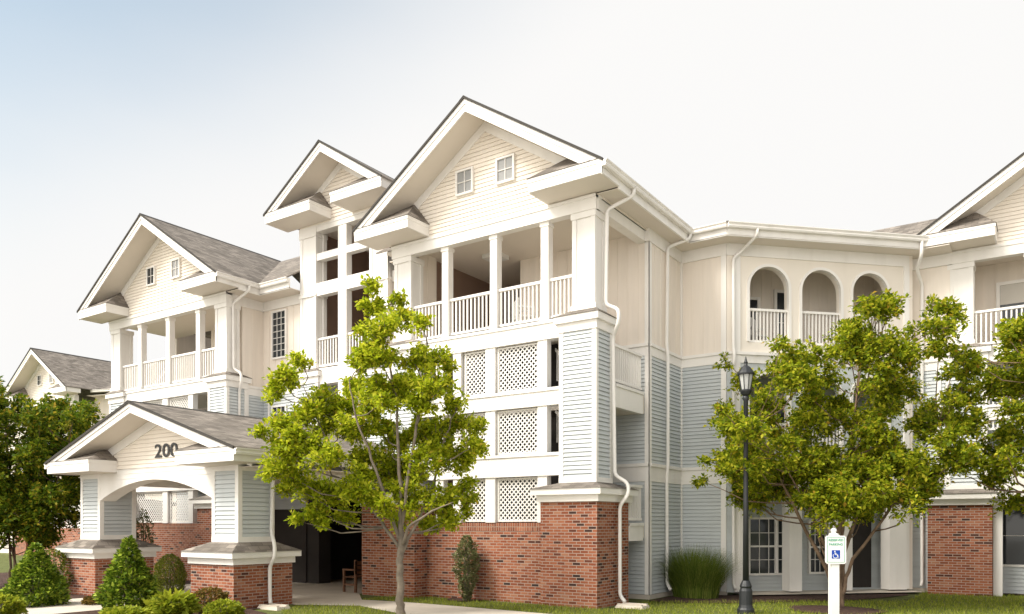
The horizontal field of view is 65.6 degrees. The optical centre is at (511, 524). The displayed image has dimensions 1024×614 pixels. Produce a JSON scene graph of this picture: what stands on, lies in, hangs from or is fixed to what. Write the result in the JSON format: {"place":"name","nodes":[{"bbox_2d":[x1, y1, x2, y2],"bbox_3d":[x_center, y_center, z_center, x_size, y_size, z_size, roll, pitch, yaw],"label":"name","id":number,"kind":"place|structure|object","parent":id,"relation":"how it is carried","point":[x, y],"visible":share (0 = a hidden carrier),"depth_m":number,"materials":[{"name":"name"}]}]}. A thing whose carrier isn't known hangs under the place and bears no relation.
{"place":"outdoors","nodes":[
{"label":"outdoors","id":0,"kind":"place"},
{"bbox_2d":[0,347,173,554],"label":"neighbouring building","id":1,"kind":"structure","parent":0,"point":[38,374],"depth_m":47.70,"materials":[{"name":"wood"}]},
{"bbox_2d":[37,375,41,385],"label":"window","id":2,"kind":"structure","parent":1,"relation":"in","point":[39,377],"depth_m":48.06,"materials":[{"name":"white paint"}]},
{"bbox_2d":[49,374,53,383],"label":"window","id":3,"kind":"structure","parent":1,"relation":"in","point":[51,380],"depth_m":47.30,"materials":[{"name":"white paint"}]},
{"bbox_2d":[10,592,184,613],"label":"porch path","id":4,"kind":"structure","parent":0,"point":[75,605],"depth_m":17.84,"materials":[{"name":"concrete"}]},
{"bbox_2d":[163,584,190,590],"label":"porch paving","id":5,"kind":"structure","parent":0,"point":[187,587],"depth_m":23.90,"materials":[{"name":"concrete"}]},
{"bbox_2d":[185,577,544,613],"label":"path","id":6,"kind":"structure","parent":0,"point":[332,593],"depth_m":19.50,"materials":[{"name":"concrete"}]},
{"bbox_2d":[342,560,361,592],"bbox_3d":[-4.155,1.440,22.746,0.520,0.920,1.410,0,0,34],"label":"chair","id":7,"kind":"object","parent":6,"relation":"on","point":[355,576],"visible":0.34,"depth_m":22.14,"materials":[{"name":"brown wood"}]},
{"bbox_2d":[0,553,1023,613],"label":"ground","id":8,"kind":"structure","parent":0,"point":[4,563],"depth_m":18.66,"materials":[{"name":"green plant"}]},
{"bbox_2d":[0,542,71,606],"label":"conical shrub","id":9,"kind":"object","parent":8,"relation":"on","point":[24,580],"visible":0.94,"depth_m":18.35,"materials":[{"name":"green plant"}]},
{"bbox_2d":[44,500,80,569],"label":"screen wall","id":10,"kind":"structure","parent":8,"relation":"on","point":[72,536],"depth_m":33.08,"materials":[{"name":"red brick"}]},
{"bbox_2d":[80,595,101,604],"bbox_3d":[-9.884,1.792,18.814,0.668,0.296,0.661,0,0,34],"label":"shrub","id":11,"kind":"object","parent":8,"relation":"on","point":[87,600],"visible":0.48,"depth_m":18.59,"materials":[{"name":"red plant"}]},
{"bbox_2d":[0,570,190,599],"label":"mulch bed","id":12,"kind":"object","parent":8,"relation":"on","point":[3,578],"depth_m":25.80,"materials":[{"name":"brown soil"}]},
{"bbox_2d":[0,375,104,583],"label":"crape myrtle","id":13,"kind":"object","parent":12,"relation":"on","point":[36,503],"visible":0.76,"depth_m":22.96,"materials":[{"name":"green plant"}]},
{"bbox_2d":[31,548,73,588],"bbox_3d":[-12.477,1.284,21.514,1.224,1.303,1.290,0,0,34],"label":"shrub","id":14,"kind":"object","parent":12,"relation":"on","point":[64,559],"visible":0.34,"depth_m":21.47,"materials":[{"name":"green plant"}]},
{"bbox_2d":[136,508,156,543],"bbox_3d":[-10.445,0.726,22.494,0.771,2.410,0.774,0,0,34],"label":"columnar shrub","id":15,"kind":"object","parent":12,"relation":"on","point":[143,531],"visible":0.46,"depth_m":22.46,"materials":[{"name":"green plant"}]},
{"bbox_2d":[58,606,266,613],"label":"mulch bed","id":16,"kind":"object","parent":8,"relation":"on","point":[248,611],"visible":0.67,"depth_m":16.99,"materials":[{"name":"brown soil"}]},
{"bbox_2d":[0,591,28,613],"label":"shrub","id":17,"kind":"object","parent":16,"relation":"on","point":[19,604],"visible":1,"depth_m":15.51,"materials":[{"name":"green plant"}]},
{"bbox_2d":[92,535,158,611],"bbox_3d":[-8.491,1.085,17.626,1.523,1.732,1.477,0,0,34],"label":"conical shrub","id":18,"kind":"object","parent":16,"relation":"on","point":[126,562],"visible":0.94,"depth_m":17.32,"materials":[{"name":"green plant"}]},
{"bbox_2d":[98,605,153,613],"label":"shrub","id":19,"kind":"object","parent":16,"relation":"on","point":[130,609],"visible":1,"depth_m":15.11,"materials":[{"name":"green plant"}]},
{"bbox_2d":[142,588,203,613],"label":"shrub","id":20,"kind":"object","parent":16,"relation":"on","point":[175,602],"visible":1,"depth_m":15.68,"materials":[{"name":"green plant"}]},
{"bbox_2d":[193,586,230,612],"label":"shrub","id":21,"kind":"object","parent":16,"relation":"on","point":[210,591],"visible":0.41,"depth_m":16.86,"materials":[{"name":"red plant"}]},
{"bbox_2d":[201,597,245,613],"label":"shrub","id":22,"kind":"object","parent":16,"relation":"on","point":[219,606],"visible":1,"depth_m":15.53,"materials":[{"name":"green plant"}]},
{"bbox_2d":[152,553,187,593],"bbox_3d":[-9.045,1.345,20.994,0.898,1.178,0.904,0,0,34],"label":"round shrub","id":23,"kind":"object","parent":8,"relation":"on","point":[160,570],"visible":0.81,"depth_m":20.84,"materials":[{"name":"green plant"}]},
{"bbox_2d":[44,400,389,607],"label":"entrance portico","id":24,"kind":"structure","parent":8,"relation":"on","point":[116,458],"depth_m":18.92,"materials":[{"name":"wood"}]},
{"bbox_2d":[257,603,289,610],"bbox_3d":[-5.358,1.850,17.878,0.700,0.100,0.400,0,0,34],"label":"splash block","id":25,"kind":"object","parent":8,"relation":"on","point":[274,607],"depth_m":17.75,"materials":[{"name":"concrete"}]},
{"bbox_2d":[247,274,490,613],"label":"maple tree","id":26,"kind":"object","parent":8,"relation":"on","point":[377,394],"visible":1,"depth_m":16.51,"materials":[{"name":"green plant"}]},
{"bbox_2d":[447,598,481,600],"bbox_3d":[-1.138,1.876,19.988,1.153,0.001,0.990,0,0,34],"label":"mulch ring","id":27,"kind":"object","parent":8,"relation":"on","point":[458,599],"visible":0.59,"depth_m":19.90,"materials":[{"name":"brown soil"}]},
{"bbox_2d":[451,534,480,601],"bbox_3d":[-1.126,1.085,19.640,0.763,1.692,0.789,0,0,34],"label":"columnar shrub","id":28,"kind":"object","parent":27,"relation":"on","point":[465,586],"visible":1,"depth_m":19.55,"materials":[{"name":"green plant"}]},
{"bbox_2d":[77,95,1023,608],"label":"apartment building","id":29,"kind":"structure","parent":8,"relation":"on","point":[595,385],"depth_m":21.27,"materials":[{"name":"wood"}]},
{"bbox_2d":[146,265,155,286],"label":"window","id":30,"kind":"structure","parent":29,"relation":"in","point":[150,271],"depth_m":27.88,"materials":[{"name":"white paint"}]},
{"bbox_2d":[171,257,181,279],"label":"window","id":31,"kind":"structure","parent":29,"relation":"in","point":[176,267],"depth_m":27.05,"materials":[{"name":"white paint"}]},
{"bbox_2d":[271,308,287,359],"bbox_3d":[-7.700,-6.300,26.326,0.730,1.600,0.100,0,0,34],"label":"window","id":32,"kind":"structure","parent":29,"relation":"in","point":[279,318],"depth_m":26.31,"materials":[{"name":"white paint"}]},
{"bbox_2d":[271,404,287,418],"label":"window","id":33,"kind":"structure","parent":29,"relation":"in","point":[283,408],"depth_m":26.29,"materials":[{"name":"white paint"}]},
{"bbox_2d":[455,166,474,196],"bbox_3d":[-1.187,-8.660,20.080,0.550,0.640,0.100,0,0,34],"label":"window","id":34,"kind":"structure","parent":29,"relation":"in","point":[464,178],"depth_m":20.06,"materials":[{"name":"grey glass"}]},
{"bbox_2d":[495,153,515,184],"bbox_3d":[-0.154,-8.660,19.376,0.550,0.640,0.100,0,0,34],"label":"window","id":35,"kind":"structure","parent":29,"relation":"in","point":[505,165],"depth_m":19.35,"materials":[{"name":"white paint"}]},
{"bbox_2d":[514,297,534,324],"bbox_3d":[0.312,-5.230,20.054,0.440,0.860,0.500,0,0,-13],"label":"balcony chair","id":36,"kind":"object","parent":29,"relation":"on","point":[522,311],"visible":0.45,"depth_m":19.95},
{"bbox_2d":[750,297,759,333],"bbox_3d":[6.379,-5.725,22.787,1.550,1.650,0.100,0,0,-11],"label":"window","id":37,"kind":"structure","parent":29,"relation":"in","point":[754,301],"depth_m":22.87,"materials":[{"name":"white paint"}]},
{"bbox_2d":[750,317,765,340],"bbox_3d":[6.779,-5.315,22.139,0.520,1.030,0.460,0,0,-22],"label":"balcony chair","id":38,"kind":"object","parent":29,"relation":"on","point":[755,330],"visible":0.21,"depth_m":22.32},
{"bbox_2d":[749,517,781,574],"bbox_3d":[7.104,0.600,22.018,1.230,1.600,0.100,0,0,-11],"label":"window","id":39,"kind":"structure","parent":29,"relation":"in","point":[761,529],"depth_m":21.97,"materials":[{"name":"white paint"}]},
{"bbox_2d":[773,289,783,340],"bbox_3d":[7.779,-5.850,23.051,0.400,1.900,0.100,0,0,-11],"label":"window","id":40,"kind":"structure","parent":29,"relation":"in","point":[778,295],"depth_m":23.03,"materials":[{"name":"white paint"}]},
{"bbox_2d":[774,395,783,453],"bbox_3d":[7.779,-2.800,23.051,0.400,1.900,0.100,0,0,-11],"label":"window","id":41,"kind":"structure","parent":29,"relation":"in","point":[780,412],"depth_m":23.04,"materials":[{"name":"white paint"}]},
{"bbox_2d":[807,520,826,573],"bbox_3d":[8.558,0.630,22.293,0.550,1.500,0.100,0,0,-11],"label":"window","id":42,"kind":"structure","parent":29,"relation":"in","point":[814,565],"depth_m":22.26,"materials":[{"name":"white paint"}]},
{"bbox_2d":[853,514,870,587],"bbox_3d":[9.738,0.690,22.511,0.950,2.180,0.050,0,0,-11],"label":"door","id":43,"kind":"structure","parent":29,"relation":"in","point":[862,563],"depth_m":22.52,"materials":[{"name":"paint"}]},
{"bbox_2d":[996,279,1023,344],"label":"window","id":44,"kind":"structure","parent":29,"relation":"in","point":[1008,293],"depth_m":22.35,"materials":[{"name":"white paint"}]},
{"bbox_2d":[1003,504,1023,566],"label":"window","id":45,"kind":"structure","parent":29,"relation":"in","point":[1013,525],"depth_m":21.65,"materials":[{"name":"white paint"}]},
{"bbox_2d":[615,602,648,608],"bbox_3d":[2.746,1.850,18.100,0.700,0.100,0.400,0,0,34],"label":"splash block","id":46,"kind":"object","parent":8,"relation":"on","point":[626,605],"depth_m":17.98,"materials":[{"name":"concrete"}]},
{"bbox_2d":[737,356,754,613],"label":"street lamp","id":47,"kind":"object","parent":8,"relation":"on","point":[745,373],"visible":0.99,"depth_m":16.85,"materials":[{"name":"metal"}]},
{"bbox_2d":[650,592,907,602],"bbox_3d":[7.225,1.880,20.583,7.785,0.001,2.689,0,0,-6],"label":"mulch bed","id":48,"kind":"object","parent":8,"relation":"on","point":[806,597],"visible":0.67,"depth_m":20.49,"materials":[{"name":"brown soil"}]},
{"bbox_2d":[731,589,920,594],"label":"patio slab","id":49,"kind":"structure","parent":8,"relation":"on","point":[822,591],"depth_m":21.85,"materials":[{"name":"concrete"}]},
{"bbox_2d":[825,528,845,613],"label":"parking sign","id":50,"kind":"object","parent":8,"relation":"on","point":[835,549],"visible":1,"depth_m":15.00,"materials":[{"name":"white metal"}]},
{"bbox_2d":[789,605,886,613],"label":"mulch ring","id":51,"kind":"object","parent":8,"relation":"on","point":[824,609],"visible":0.76,"depth_m":17.55,"materials":[{"name":"brown soil"}]},
{"bbox_2d":[690,288,993,606],"bbox_3d":[7.469,-1.565,18.302,6.554,7.087,4.654,0,0,2],"label":"crape myrtle","id":52,"kind":"object","parent":51,"relation":"on","point":[832,476],"visible":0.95,"depth_m":17.14,"materials":[{"name":"green plant"}]},
{"bbox_2d":[948,312,1023,519],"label":"crape myrtle","id":53,"kind":"object","parent":8,"relation":"on","point":[998,383],"visible":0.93,"depth_m":17.30,"materials":[{"name":"green plant"}]},
{"bbox_2d":[0,0,1023,485],"label":"sky","id":54,"kind":"structure","parent":0,"point":[193,115],"materials":[{"name":"white"}]},
{"bbox_2d":[652,542,752,598],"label":"ornamental grass","id":55,"kind":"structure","parent":0,"point":[691,575],"depth_m":20.17,"materials":[{"name":"green plant"}]}
]}

